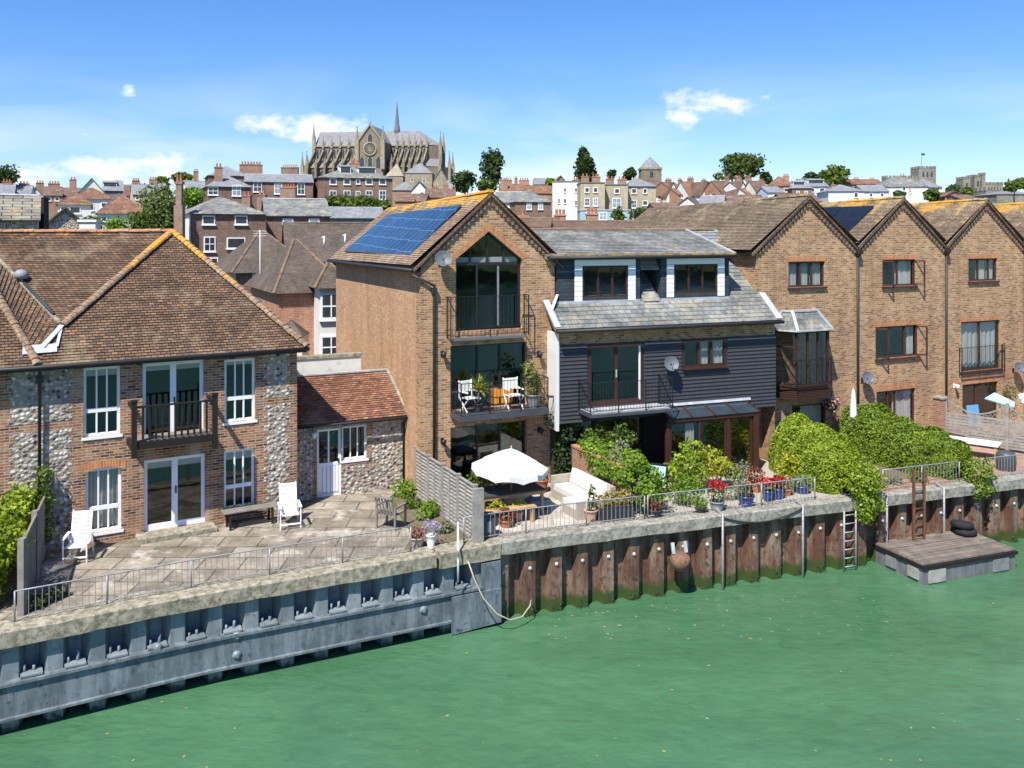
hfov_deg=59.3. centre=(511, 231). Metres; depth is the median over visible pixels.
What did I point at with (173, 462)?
french door
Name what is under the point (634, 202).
window
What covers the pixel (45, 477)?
shrub
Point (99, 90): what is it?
sky
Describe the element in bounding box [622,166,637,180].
tree
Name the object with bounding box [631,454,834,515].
gravel yard
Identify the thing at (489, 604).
mooring rope
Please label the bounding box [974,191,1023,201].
house
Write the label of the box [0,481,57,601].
shrub
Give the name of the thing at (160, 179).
tree
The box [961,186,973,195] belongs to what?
tree
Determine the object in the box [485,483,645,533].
garden paving
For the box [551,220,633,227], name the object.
roof
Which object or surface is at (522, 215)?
chimney stack
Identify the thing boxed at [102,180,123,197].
house
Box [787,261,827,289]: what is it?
window
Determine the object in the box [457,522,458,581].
post
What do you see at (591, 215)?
chimney stack
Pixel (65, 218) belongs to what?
house
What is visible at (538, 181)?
house
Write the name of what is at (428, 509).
shrub
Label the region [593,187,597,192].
window
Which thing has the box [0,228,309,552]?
flint house
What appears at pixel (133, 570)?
railing
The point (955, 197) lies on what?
house
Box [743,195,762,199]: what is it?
house
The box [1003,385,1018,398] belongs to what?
hanging basket
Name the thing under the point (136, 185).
house
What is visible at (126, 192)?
house
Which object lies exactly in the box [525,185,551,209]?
house
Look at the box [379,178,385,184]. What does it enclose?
window
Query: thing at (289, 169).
chimney stack
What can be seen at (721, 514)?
mooring pole
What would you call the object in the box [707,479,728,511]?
potted plant
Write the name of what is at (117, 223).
tree
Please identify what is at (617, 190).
window
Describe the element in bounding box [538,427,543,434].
wall lamp
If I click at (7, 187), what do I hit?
house
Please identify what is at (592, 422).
garden door
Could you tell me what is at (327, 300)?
window
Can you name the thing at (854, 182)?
house
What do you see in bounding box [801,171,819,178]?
tree
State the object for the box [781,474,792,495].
potted plant
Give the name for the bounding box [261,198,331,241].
house
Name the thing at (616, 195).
house
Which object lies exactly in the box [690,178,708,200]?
house
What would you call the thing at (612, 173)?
tree
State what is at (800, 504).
mooring pole
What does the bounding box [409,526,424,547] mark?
potted plant
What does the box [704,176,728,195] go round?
house
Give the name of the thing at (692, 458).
shrub
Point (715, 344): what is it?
window
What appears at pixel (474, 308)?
tall brick house
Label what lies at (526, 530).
railing
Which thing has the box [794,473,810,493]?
potted plant
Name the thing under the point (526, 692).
river water
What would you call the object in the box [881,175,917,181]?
castle wall
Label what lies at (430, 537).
potted plant
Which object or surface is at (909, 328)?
window
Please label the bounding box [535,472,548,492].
potted plant
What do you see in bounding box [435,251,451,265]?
satellite dish
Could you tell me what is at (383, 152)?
cathedral
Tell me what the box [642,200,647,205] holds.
window
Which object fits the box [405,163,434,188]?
house
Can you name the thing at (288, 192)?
chimney stack
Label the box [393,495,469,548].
gravel bed
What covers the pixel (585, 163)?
tree
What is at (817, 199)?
house
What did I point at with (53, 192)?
house
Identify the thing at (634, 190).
window
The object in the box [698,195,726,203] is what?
house
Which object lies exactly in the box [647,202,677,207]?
house
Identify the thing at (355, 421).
flint annex
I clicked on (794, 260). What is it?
gabled brick house
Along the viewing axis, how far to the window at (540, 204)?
120.51 m
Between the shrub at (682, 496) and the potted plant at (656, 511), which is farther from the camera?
the shrub at (682, 496)
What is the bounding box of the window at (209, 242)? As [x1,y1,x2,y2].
[203,236,215,252]
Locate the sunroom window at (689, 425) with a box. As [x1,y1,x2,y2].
[670,418,726,465]
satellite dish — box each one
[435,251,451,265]
[664,356,678,370]
[861,371,873,383]
[1012,362,1023,372]
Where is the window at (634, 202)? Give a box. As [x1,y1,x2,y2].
[631,200,636,208]
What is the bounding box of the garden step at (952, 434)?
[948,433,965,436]
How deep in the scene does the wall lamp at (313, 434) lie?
28.08 m
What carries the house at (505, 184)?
on the ground at (393, 497)
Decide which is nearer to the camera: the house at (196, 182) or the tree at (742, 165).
the house at (196, 182)
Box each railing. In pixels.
[14,526,410,621]
[463,495,644,542]
[647,477,814,518]
[882,461,959,488]
[981,454,1023,475]
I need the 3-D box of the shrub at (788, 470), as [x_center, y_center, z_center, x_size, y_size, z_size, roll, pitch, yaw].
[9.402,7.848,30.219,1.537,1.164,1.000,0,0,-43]
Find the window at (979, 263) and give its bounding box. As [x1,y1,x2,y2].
[968,258,999,282]
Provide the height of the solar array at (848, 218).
1.390 m
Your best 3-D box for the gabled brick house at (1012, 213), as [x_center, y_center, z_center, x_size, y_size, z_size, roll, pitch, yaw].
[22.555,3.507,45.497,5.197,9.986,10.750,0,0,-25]
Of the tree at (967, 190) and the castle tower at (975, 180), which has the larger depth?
the castle tower at (975, 180)
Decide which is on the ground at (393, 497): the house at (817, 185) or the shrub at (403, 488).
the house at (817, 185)
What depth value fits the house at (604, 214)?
128.00 m
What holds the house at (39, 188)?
on the ground at (393, 497)
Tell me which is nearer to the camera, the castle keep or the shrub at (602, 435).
the shrub at (602, 435)
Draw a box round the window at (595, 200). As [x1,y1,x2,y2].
[593,198,597,206]
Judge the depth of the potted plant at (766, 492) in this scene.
28.00 m
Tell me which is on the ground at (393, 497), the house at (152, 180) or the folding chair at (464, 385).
the house at (152, 180)
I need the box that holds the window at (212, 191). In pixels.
[207,187,218,195]
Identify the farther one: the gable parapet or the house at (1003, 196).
the house at (1003, 196)
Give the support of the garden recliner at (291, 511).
on the terrace paving at (336, 516)
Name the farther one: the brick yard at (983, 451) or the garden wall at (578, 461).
the brick yard at (983, 451)
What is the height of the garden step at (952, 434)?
0.480 m
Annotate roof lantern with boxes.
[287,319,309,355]
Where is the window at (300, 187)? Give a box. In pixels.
[297,183,304,194]
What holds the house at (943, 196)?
on the ground at (393, 497)
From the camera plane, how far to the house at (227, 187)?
119.54 m
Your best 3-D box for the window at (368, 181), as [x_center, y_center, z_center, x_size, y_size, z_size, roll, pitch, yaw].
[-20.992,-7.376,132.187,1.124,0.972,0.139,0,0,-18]
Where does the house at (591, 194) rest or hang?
on the ground at (393, 497)
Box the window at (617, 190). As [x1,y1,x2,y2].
[614,188,619,193]
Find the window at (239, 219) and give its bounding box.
[234,215,247,225]
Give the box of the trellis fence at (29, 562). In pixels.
[17,494,46,615]
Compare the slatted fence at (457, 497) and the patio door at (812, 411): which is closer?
the slatted fence at (457, 497)
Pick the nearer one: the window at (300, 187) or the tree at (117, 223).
the tree at (117, 223)
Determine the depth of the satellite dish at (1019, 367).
39.15 m
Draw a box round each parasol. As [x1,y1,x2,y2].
[471,445,547,515]
[849,387,856,427]
[985,392,1014,436]
[1018,393,1023,402]
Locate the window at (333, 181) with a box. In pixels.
[329,178,336,184]
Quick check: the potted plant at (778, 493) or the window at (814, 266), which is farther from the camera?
the window at (814, 266)
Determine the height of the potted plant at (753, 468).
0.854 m
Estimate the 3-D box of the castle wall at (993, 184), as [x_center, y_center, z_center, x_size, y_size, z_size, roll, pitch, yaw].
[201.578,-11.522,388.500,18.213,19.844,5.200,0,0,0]
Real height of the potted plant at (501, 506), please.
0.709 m
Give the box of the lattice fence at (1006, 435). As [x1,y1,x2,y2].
[944,396,1023,450]
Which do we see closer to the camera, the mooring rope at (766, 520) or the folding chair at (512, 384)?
the mooring rope at (766, 520)
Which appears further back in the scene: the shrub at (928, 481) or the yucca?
the shrub at (928, 481)
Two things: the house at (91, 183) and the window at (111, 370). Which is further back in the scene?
the house at (91, 183)
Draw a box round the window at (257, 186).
[253,182,261,192]
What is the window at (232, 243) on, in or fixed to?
in the house at (217, 229)
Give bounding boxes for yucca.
[464,373,492,411]
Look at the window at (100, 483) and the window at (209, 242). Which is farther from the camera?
the window at (209, 242)
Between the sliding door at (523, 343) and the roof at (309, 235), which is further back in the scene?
the roof at (309, 235)
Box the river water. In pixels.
[0,538,1023,767]
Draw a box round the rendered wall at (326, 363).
[297,352,362,374]
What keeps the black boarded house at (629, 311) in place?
on the ground at (393, 497)
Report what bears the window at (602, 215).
in the house at (604, 214)
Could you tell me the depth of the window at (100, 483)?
24.45 m
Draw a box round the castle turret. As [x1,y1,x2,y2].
[978,172,985,186]
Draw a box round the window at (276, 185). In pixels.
[274,183,281,194]
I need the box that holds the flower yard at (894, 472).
[835,460,919,493]
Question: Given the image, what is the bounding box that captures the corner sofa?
[551,467,615,519]
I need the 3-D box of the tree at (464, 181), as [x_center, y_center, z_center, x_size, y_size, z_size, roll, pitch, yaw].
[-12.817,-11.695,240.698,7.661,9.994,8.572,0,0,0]
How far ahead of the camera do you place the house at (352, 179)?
132.16 m
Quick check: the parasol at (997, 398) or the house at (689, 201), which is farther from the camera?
the house at (689, 201)
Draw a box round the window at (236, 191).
[231,185,240,196]
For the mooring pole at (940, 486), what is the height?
2.783 m
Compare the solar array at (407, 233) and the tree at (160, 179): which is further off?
the tree at (160, 179)
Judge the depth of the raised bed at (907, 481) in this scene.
29.63 m
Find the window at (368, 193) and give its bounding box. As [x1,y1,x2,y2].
[366,190,371,196]
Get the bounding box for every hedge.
[324,193,391,210]
[768,412,888,525]
[839,402,998,499]
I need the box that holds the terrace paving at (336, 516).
[0,488,411,620]
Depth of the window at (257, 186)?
128.37 m
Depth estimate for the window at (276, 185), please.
129.16 m
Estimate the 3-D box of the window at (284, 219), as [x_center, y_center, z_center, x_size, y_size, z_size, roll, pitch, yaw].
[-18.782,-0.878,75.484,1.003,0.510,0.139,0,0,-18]
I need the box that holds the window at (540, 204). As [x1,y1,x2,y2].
[538,202,542,209]
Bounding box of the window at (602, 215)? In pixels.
[599,212,606,219]
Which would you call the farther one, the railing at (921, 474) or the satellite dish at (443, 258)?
the railing at (921, 474)
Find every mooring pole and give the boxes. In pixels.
[715,508,724,589]
[795,499,804,577]
[880,490,887,544]
[935,482,944,535]
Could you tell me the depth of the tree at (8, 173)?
173.92 m
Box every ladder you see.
[843,509,856,571]
[912,468,925,540]
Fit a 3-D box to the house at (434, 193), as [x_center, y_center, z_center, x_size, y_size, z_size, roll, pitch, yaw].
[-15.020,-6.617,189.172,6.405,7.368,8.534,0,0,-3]
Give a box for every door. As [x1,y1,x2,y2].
[142,360,202,434]
[144,453,204,531]
[317,428,340,496]
[450,342,524,409]
[450,420,524,483]
[568,421,593,472]
[589,343,641,405]
[620,417,644,455]
[730,416,751,469]
[792,402,824,423]
[876,388,913,421]
[962,381,996,425]
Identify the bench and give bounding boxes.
[220,502,277,530]
[485,503,536,521]
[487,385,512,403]
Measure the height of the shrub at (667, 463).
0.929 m
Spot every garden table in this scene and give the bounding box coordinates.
[478,482,545,513]
[950,435,1002,460]
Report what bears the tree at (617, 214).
on the ground at (393, 497)
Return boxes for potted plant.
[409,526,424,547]
[421,518,441,548]
[486,499,506,524]
[496,507,516,527]
[509,497,526,520]
[521,358,541,407]
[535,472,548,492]
[584,484,597,521]
[637,500,643,512]
[645,498,663,517]
[693,496,708,512]
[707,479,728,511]
[729,468,744,487]
[737,483,754,506]
[744,466,765,492]
[759,476,778,501]
[771,475,785,499]
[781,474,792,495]
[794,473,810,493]
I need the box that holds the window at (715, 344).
[682,338,728,369]
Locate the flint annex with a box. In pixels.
[297,368,407,500]
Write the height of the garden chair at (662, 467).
0.950 m
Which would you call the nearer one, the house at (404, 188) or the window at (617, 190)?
the window at (617, 190)
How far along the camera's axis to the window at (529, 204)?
120.27 m
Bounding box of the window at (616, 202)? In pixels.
[612,198,620,208]
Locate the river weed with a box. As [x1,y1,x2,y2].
[501,533,1017,620]
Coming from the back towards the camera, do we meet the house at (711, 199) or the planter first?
the house at (711, 199)
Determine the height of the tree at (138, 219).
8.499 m
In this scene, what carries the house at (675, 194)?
on the ground at (393, 497)
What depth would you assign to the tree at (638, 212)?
89.60 m
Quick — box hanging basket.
[821,388,842,411]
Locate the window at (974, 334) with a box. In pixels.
[960,320,1002,373]
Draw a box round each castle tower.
[956,176,970,192]
[966,174,980,195]
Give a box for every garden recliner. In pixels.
[61,509,93,563]
[277,481,301,529]
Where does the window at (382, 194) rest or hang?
in the house at (352, 179)
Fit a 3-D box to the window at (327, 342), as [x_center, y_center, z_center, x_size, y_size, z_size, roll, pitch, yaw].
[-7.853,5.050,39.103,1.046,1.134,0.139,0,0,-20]
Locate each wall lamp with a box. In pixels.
[311,431,316,438]
[441,351,446,358]
[441,438,446,445]
[537,351,542,357]
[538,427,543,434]
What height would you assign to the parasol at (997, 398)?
2.000 m
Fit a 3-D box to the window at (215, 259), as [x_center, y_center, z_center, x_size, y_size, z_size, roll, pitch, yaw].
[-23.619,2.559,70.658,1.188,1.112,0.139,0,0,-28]
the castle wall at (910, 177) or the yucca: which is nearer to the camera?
the yucca
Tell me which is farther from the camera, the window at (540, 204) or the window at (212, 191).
the window at (540, 204)
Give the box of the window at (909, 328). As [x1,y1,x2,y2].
[875,325,927,360]
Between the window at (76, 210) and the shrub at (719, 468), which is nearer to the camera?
the shrub at (719, 468)
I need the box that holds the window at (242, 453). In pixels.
[224,448,253,507]
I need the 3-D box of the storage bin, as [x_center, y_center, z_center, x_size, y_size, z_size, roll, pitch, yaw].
[-0.714,8.070,24.706,0.480,0.660,0.380,0,0,-22]
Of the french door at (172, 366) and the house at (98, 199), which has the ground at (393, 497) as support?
the house at (98, 199)
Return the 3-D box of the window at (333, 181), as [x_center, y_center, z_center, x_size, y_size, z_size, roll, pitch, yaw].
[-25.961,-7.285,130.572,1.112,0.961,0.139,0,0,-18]
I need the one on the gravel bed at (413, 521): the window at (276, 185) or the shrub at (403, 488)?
the shrub at (403, 488)
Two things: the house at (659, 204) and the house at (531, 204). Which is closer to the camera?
the house at (531, 204)
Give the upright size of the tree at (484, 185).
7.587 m
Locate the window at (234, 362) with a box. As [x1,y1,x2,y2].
[223,358,256,425]
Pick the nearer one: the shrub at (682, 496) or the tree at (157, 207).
the shrub at (682, 496)
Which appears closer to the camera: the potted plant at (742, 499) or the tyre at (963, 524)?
the potted plant at (742, 499)
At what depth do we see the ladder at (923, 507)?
28.94 m
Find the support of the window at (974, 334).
in the gabled brick house at (984, 237)
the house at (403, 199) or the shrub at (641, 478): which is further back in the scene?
the house at (403, 199)
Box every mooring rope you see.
[467,561,531,620]
[724,508,802,522]
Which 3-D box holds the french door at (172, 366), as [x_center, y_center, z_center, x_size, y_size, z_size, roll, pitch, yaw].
[-9.522,4.702,25.283,1.638,2.157,0.100,0,0,-31]
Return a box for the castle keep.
[910,166,935,183]
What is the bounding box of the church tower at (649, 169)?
[638,157,662,181]
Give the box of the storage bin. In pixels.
[484,511,496,538]
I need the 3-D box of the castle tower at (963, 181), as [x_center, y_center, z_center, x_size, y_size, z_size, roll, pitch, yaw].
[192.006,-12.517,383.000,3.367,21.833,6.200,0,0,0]
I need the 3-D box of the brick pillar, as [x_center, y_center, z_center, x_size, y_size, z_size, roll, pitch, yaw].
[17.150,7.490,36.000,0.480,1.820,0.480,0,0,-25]
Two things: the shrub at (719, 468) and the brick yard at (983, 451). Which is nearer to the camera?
the shrub at (719, 468)
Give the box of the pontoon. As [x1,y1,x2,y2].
[873,531,1017,584]
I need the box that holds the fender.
[670,541,690,571]
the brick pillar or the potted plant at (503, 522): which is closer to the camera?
the potted plant at (503, 522)
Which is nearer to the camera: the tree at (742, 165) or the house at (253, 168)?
the house at (253, 168)
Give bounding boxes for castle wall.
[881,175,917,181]
[955,182,1002,186]
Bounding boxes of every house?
[0,179,16,193]
[0,193,41,228]
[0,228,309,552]
[16,181,34,193]
[34,180,43,196]
[43,181,62,215]
[49,207,80,231]
[55,193,93,218]
[62,177,81,198]
[78,178,104,192]
[78,188,112,216]
[95,193,144,231]
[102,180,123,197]
[115,180,130,198]
[129,178,149,209]
[147,177,165,199]
[183,169,204,209]
[185,197,267,263]
[201,163,251,203]
[204,161,262,185]
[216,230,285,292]
[244,173,313,208]
[244,239,324,354]
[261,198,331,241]
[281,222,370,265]
[308,261,335,354]
[313,160,393,206]
[327,189,563,495]
[329,207,382,221]
[386,164,404,188]
[392,182,412,205]
[394,194,430,206]
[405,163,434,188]
[410,181,427,193]
[425,183,455,200]
[432,169,447,188]
[446,181,468,195]
[495,191,523,207]
[499,177,529,191]
[499,227,784,482]
[509,190,551,216]
[514,178,545,184]
[519,217,559,227]
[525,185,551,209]
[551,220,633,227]
[552,177,580,219]
[556,175,564,180]
[576,173,605,219]
[577,209,630,219]
[605,176,628,208]
[625,193,862,458]
[626,176,656,219]
[645,179,659,201]
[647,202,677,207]
[656,178,682,203]
[660,178,675,201]
[676,176,693,199]
[677,197,698,205]
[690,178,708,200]
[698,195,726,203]
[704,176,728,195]
[723,175,751,194]
[724,175,744,194]
[726,195,744,200]
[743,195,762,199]
[745,179,767,194]
[755,187,784,197]
[767,174,790,192]
[773,193,822,202]
[788,180,811,192]
[795,179,829,195]
[817,182,863,201]
[818,196,950,426]
[843,177,880,187]
[854,185,889,198]
[877,173,930,202]
[910,198,1023,432]
[916,179,941,201]
[938,191,962,200]
[940,195,976,200]
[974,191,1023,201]
[993,202,1023,241]
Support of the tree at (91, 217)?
on the ground at (393, 497)
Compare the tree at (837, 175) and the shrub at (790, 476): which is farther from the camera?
the tree at (837, 175)
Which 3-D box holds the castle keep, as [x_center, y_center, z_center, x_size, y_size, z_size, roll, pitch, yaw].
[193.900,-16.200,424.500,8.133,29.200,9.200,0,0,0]
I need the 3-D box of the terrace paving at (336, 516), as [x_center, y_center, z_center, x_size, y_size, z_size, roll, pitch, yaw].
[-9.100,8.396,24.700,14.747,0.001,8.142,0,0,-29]
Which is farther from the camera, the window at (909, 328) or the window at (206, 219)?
the window at (206, 219)
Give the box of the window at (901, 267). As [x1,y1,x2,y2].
[882,259,924,288]
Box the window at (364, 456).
[340,425,368,462]
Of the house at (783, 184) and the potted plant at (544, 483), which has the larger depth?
the house at (783, 184)
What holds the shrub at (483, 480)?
on the garden paving at (554, 516)
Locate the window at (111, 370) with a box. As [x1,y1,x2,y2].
[81,366,122,440]
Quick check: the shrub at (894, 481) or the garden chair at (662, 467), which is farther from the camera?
the shrub at (894, 481)
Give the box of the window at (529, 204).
[526,202,531,209]
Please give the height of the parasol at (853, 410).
2.500 m
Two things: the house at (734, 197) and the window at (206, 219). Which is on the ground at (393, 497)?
the house at (734, 197)
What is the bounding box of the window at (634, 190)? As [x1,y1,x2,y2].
[631,188,636,193]
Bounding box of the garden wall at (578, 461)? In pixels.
[571,444,630,501]
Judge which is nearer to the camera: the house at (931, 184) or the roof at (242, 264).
the roof at (242, 264)
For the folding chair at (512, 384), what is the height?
0.992 m
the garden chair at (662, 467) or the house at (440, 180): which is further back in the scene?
the house at (440, 180)
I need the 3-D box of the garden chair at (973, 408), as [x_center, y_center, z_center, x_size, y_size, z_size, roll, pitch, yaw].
[18.678,7.690,36.061,0.600,1.420,0.629,0,0,-20]
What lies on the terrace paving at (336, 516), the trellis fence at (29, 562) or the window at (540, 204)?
the trellis fence at (29, 562)
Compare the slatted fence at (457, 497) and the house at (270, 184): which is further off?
the house at (270, 184)
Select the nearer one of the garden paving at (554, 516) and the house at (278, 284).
the garden paving at (554, 516)
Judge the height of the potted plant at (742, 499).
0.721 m
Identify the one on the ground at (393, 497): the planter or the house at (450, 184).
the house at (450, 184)
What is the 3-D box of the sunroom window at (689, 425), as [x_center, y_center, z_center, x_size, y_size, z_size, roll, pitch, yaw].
[6.318,7.156,30.747,2.255,1.489,0.203,0,0,-21]
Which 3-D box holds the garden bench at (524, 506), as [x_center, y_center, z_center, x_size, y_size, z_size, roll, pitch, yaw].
[-0.024,8.165,25.931,1.500,0.450,0.340,0,0,-24]
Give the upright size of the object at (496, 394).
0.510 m
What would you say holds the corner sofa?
on the garden paving at (554, 516)
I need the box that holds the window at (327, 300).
[319,293,335,321]
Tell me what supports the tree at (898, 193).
on the ground at (393, 497)
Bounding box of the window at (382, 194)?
[379,190,385,199]
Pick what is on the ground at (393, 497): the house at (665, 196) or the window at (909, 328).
the house at (665, 196)
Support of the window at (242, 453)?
in the flint house at (148, 381)
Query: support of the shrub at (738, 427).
on the gravel yard at (671, 506)
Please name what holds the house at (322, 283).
on the ground at (393, 497)
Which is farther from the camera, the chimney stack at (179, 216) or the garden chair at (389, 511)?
the chimney stack at (179, 216)
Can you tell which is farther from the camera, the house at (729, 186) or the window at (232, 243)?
the house at (729, 186)
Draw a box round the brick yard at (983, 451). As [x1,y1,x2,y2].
[949,417,1023,479]
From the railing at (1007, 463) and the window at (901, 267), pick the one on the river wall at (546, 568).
the railing at (1007, 463)
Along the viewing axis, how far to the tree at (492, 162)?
208.66 m
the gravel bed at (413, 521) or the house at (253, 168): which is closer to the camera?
the gravel bed at (413, 521)
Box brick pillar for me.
[931,395,949,430]
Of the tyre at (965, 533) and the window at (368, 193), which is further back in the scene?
the window at (368, 193)
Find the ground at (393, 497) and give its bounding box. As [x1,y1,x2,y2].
[49,197,1015,533]
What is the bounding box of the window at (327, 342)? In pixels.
[320,335,335,353]
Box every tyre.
[950,519,973,529]
[953,527,976,536]
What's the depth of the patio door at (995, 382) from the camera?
38.80 m
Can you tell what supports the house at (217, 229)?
on the ground at (393, 497)
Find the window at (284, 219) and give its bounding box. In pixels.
[282,218,292,224]
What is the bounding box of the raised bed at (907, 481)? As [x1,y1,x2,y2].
[877,476,950,490]
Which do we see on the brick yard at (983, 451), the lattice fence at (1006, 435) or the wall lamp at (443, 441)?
the lattice fence at (1006, 435)
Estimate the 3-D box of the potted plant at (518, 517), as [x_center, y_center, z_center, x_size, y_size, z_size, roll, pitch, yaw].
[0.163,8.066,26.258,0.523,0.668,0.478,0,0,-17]
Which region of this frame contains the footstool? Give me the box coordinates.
[525,496,548,508]
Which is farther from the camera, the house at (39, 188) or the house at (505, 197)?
the house at (39, 188)
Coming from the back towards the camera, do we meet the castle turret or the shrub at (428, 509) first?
the castle turret
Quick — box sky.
[0,0,1023,196]
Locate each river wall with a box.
[0,537,500,733]
[494,472,1023,620]
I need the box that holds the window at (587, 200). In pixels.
[584,198,589,206]
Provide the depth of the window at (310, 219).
76.13 m
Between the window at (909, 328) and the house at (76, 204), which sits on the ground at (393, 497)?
the house at (76, 204)
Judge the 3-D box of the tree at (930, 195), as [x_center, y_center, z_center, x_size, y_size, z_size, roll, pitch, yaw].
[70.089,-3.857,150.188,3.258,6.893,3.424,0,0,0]
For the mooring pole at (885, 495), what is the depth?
28.46 m
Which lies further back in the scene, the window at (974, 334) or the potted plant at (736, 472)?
the window at (974, 334)
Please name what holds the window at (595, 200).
in the house at (591, 194)
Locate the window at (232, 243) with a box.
[226,237,244,249]
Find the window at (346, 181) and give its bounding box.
[343,178,349,184]
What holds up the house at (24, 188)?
on the ground at (393, 497)
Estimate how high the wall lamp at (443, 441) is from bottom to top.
0.232 m
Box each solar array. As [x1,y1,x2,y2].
[344,205,461,254]
[823,206,873,231]
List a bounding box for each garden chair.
[373,496,406,530]
[650,462,668,494]
[966,404,988,437]
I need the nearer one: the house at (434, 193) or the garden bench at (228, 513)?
the garden bench at (228, 513)
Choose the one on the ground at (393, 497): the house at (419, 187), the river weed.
the house at (419, 187)
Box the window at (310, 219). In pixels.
[309,218,318,221]
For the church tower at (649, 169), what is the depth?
276.90 m
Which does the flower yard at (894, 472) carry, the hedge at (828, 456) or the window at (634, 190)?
the hedge at (828, 456)
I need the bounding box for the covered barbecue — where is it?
[995,450,1016,471]
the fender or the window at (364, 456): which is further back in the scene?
the window at (364, 456)
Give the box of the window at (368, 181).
[365,178,371,184]
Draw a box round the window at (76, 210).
[69,206,80,213]
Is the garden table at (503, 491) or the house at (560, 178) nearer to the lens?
the garden table at (503, 491)
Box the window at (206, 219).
[201,215,215,225]
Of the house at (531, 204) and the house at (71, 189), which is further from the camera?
the house at (71, 189)
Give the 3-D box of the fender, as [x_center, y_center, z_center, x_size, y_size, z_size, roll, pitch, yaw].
[4.843,9.357,25.895,0.600,0.830,0.578,0,0,-19]
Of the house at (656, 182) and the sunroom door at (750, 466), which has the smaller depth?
the sunroom door at (750, 466)
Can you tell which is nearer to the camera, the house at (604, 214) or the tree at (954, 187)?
the house at (604, 214)
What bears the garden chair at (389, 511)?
on the terrace paving at (336, 516)
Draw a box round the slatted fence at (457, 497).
[413,446,483,543]
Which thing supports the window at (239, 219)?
in the house at (217, 229)
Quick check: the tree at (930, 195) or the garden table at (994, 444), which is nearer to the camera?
the garden table at (994, 444)
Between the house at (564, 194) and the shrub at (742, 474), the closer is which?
the shrub at (742, 474)
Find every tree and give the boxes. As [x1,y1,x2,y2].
[0,164,21,184]
[81,215,103,228]
[101,216,131,231]
[125,209,150,228]
[136,181,175,231]
[156,175,169,186]
[170,172,192,181]
[174,185,205,209]
[450,169,476,193]
[476,179,496,192]
[479,147,505,193]
[545,178,556,184]
[572,145,597,181]
[606,169,616,178]
[609,205,624,219]
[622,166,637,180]
[625,206,647,219]
[712,152,770,181]
[759,171,772,184]
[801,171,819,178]
[817,164,851,187]
[893,190,906,195]
[922,188,941,201]
[945,184,960,191]
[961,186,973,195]
[1003,177,1023,202]
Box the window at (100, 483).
[83,467,123,537]
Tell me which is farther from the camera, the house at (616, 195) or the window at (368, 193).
the house at (616, 195)
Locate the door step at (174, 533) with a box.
[135,522,216,544]
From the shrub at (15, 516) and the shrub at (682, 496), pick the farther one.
the shrub at (682, 496)
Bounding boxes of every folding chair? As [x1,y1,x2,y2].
[458,379,480,413]
[503,376,523,408]
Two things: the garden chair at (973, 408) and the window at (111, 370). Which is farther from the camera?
the garden chair at (973, 408)
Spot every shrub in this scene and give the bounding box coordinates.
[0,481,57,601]
[27,580,70,610]
[32,463,54,545]
[389,477,416,498]
[406,498,421,509]
[414,499,440,519]
[434,521,453,533]
[466,471,509,507]
[544,411,572,473]
[577,436,672,507]
[581,422,637,446]
[663,456,678,481]
[667,437,711,490]
[668,472,704,505]
[700,445,736,485]
[716,485,754,500]
[721,459,758,485]
[731,421,749,465]
[771,447,801,479]
[787,472,809,489]
[881,475,904,484]
[907,472,929,482]
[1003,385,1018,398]
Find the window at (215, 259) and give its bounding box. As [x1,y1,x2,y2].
[210,257,217,263]
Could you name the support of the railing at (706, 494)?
on the river wall at (546, 568)
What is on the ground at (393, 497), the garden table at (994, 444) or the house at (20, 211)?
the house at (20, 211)
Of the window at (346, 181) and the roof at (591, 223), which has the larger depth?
the window at (346, 181)
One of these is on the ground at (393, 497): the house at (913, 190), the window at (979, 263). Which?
the house at (913, 190)
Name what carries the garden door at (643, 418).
in the black boarded house at (629, 311)
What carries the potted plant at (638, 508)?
on the gravel yard at (671, 506)
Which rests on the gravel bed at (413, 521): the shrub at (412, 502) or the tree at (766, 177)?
the shrub at (412, 502)
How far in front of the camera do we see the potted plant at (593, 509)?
26.09 m
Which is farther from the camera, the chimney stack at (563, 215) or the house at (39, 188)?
the house at (39, 188)
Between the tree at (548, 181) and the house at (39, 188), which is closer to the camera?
the house at (39, 188)
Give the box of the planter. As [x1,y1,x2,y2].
[595,486,634,521]
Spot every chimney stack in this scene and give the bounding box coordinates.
[77,220,102,231]
[174,173,184,236]
[241,191,252,207]
[256,190,267,210]
[279,184,296,197]
[281,165,298,173]
[517,210,529,216]
[553,209,566,219]
[585,208,598,219]
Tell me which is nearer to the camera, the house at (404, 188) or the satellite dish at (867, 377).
the satellite dish at (867, 377)
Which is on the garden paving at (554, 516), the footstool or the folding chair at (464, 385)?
the footstool
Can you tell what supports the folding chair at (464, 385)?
on the tall brick house at (474, 308)
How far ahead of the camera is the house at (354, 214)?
97.73 m
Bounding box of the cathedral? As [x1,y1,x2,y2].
[300,105,454,180]
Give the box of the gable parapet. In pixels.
[39,197,48,228]
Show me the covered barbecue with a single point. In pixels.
(999, 462)

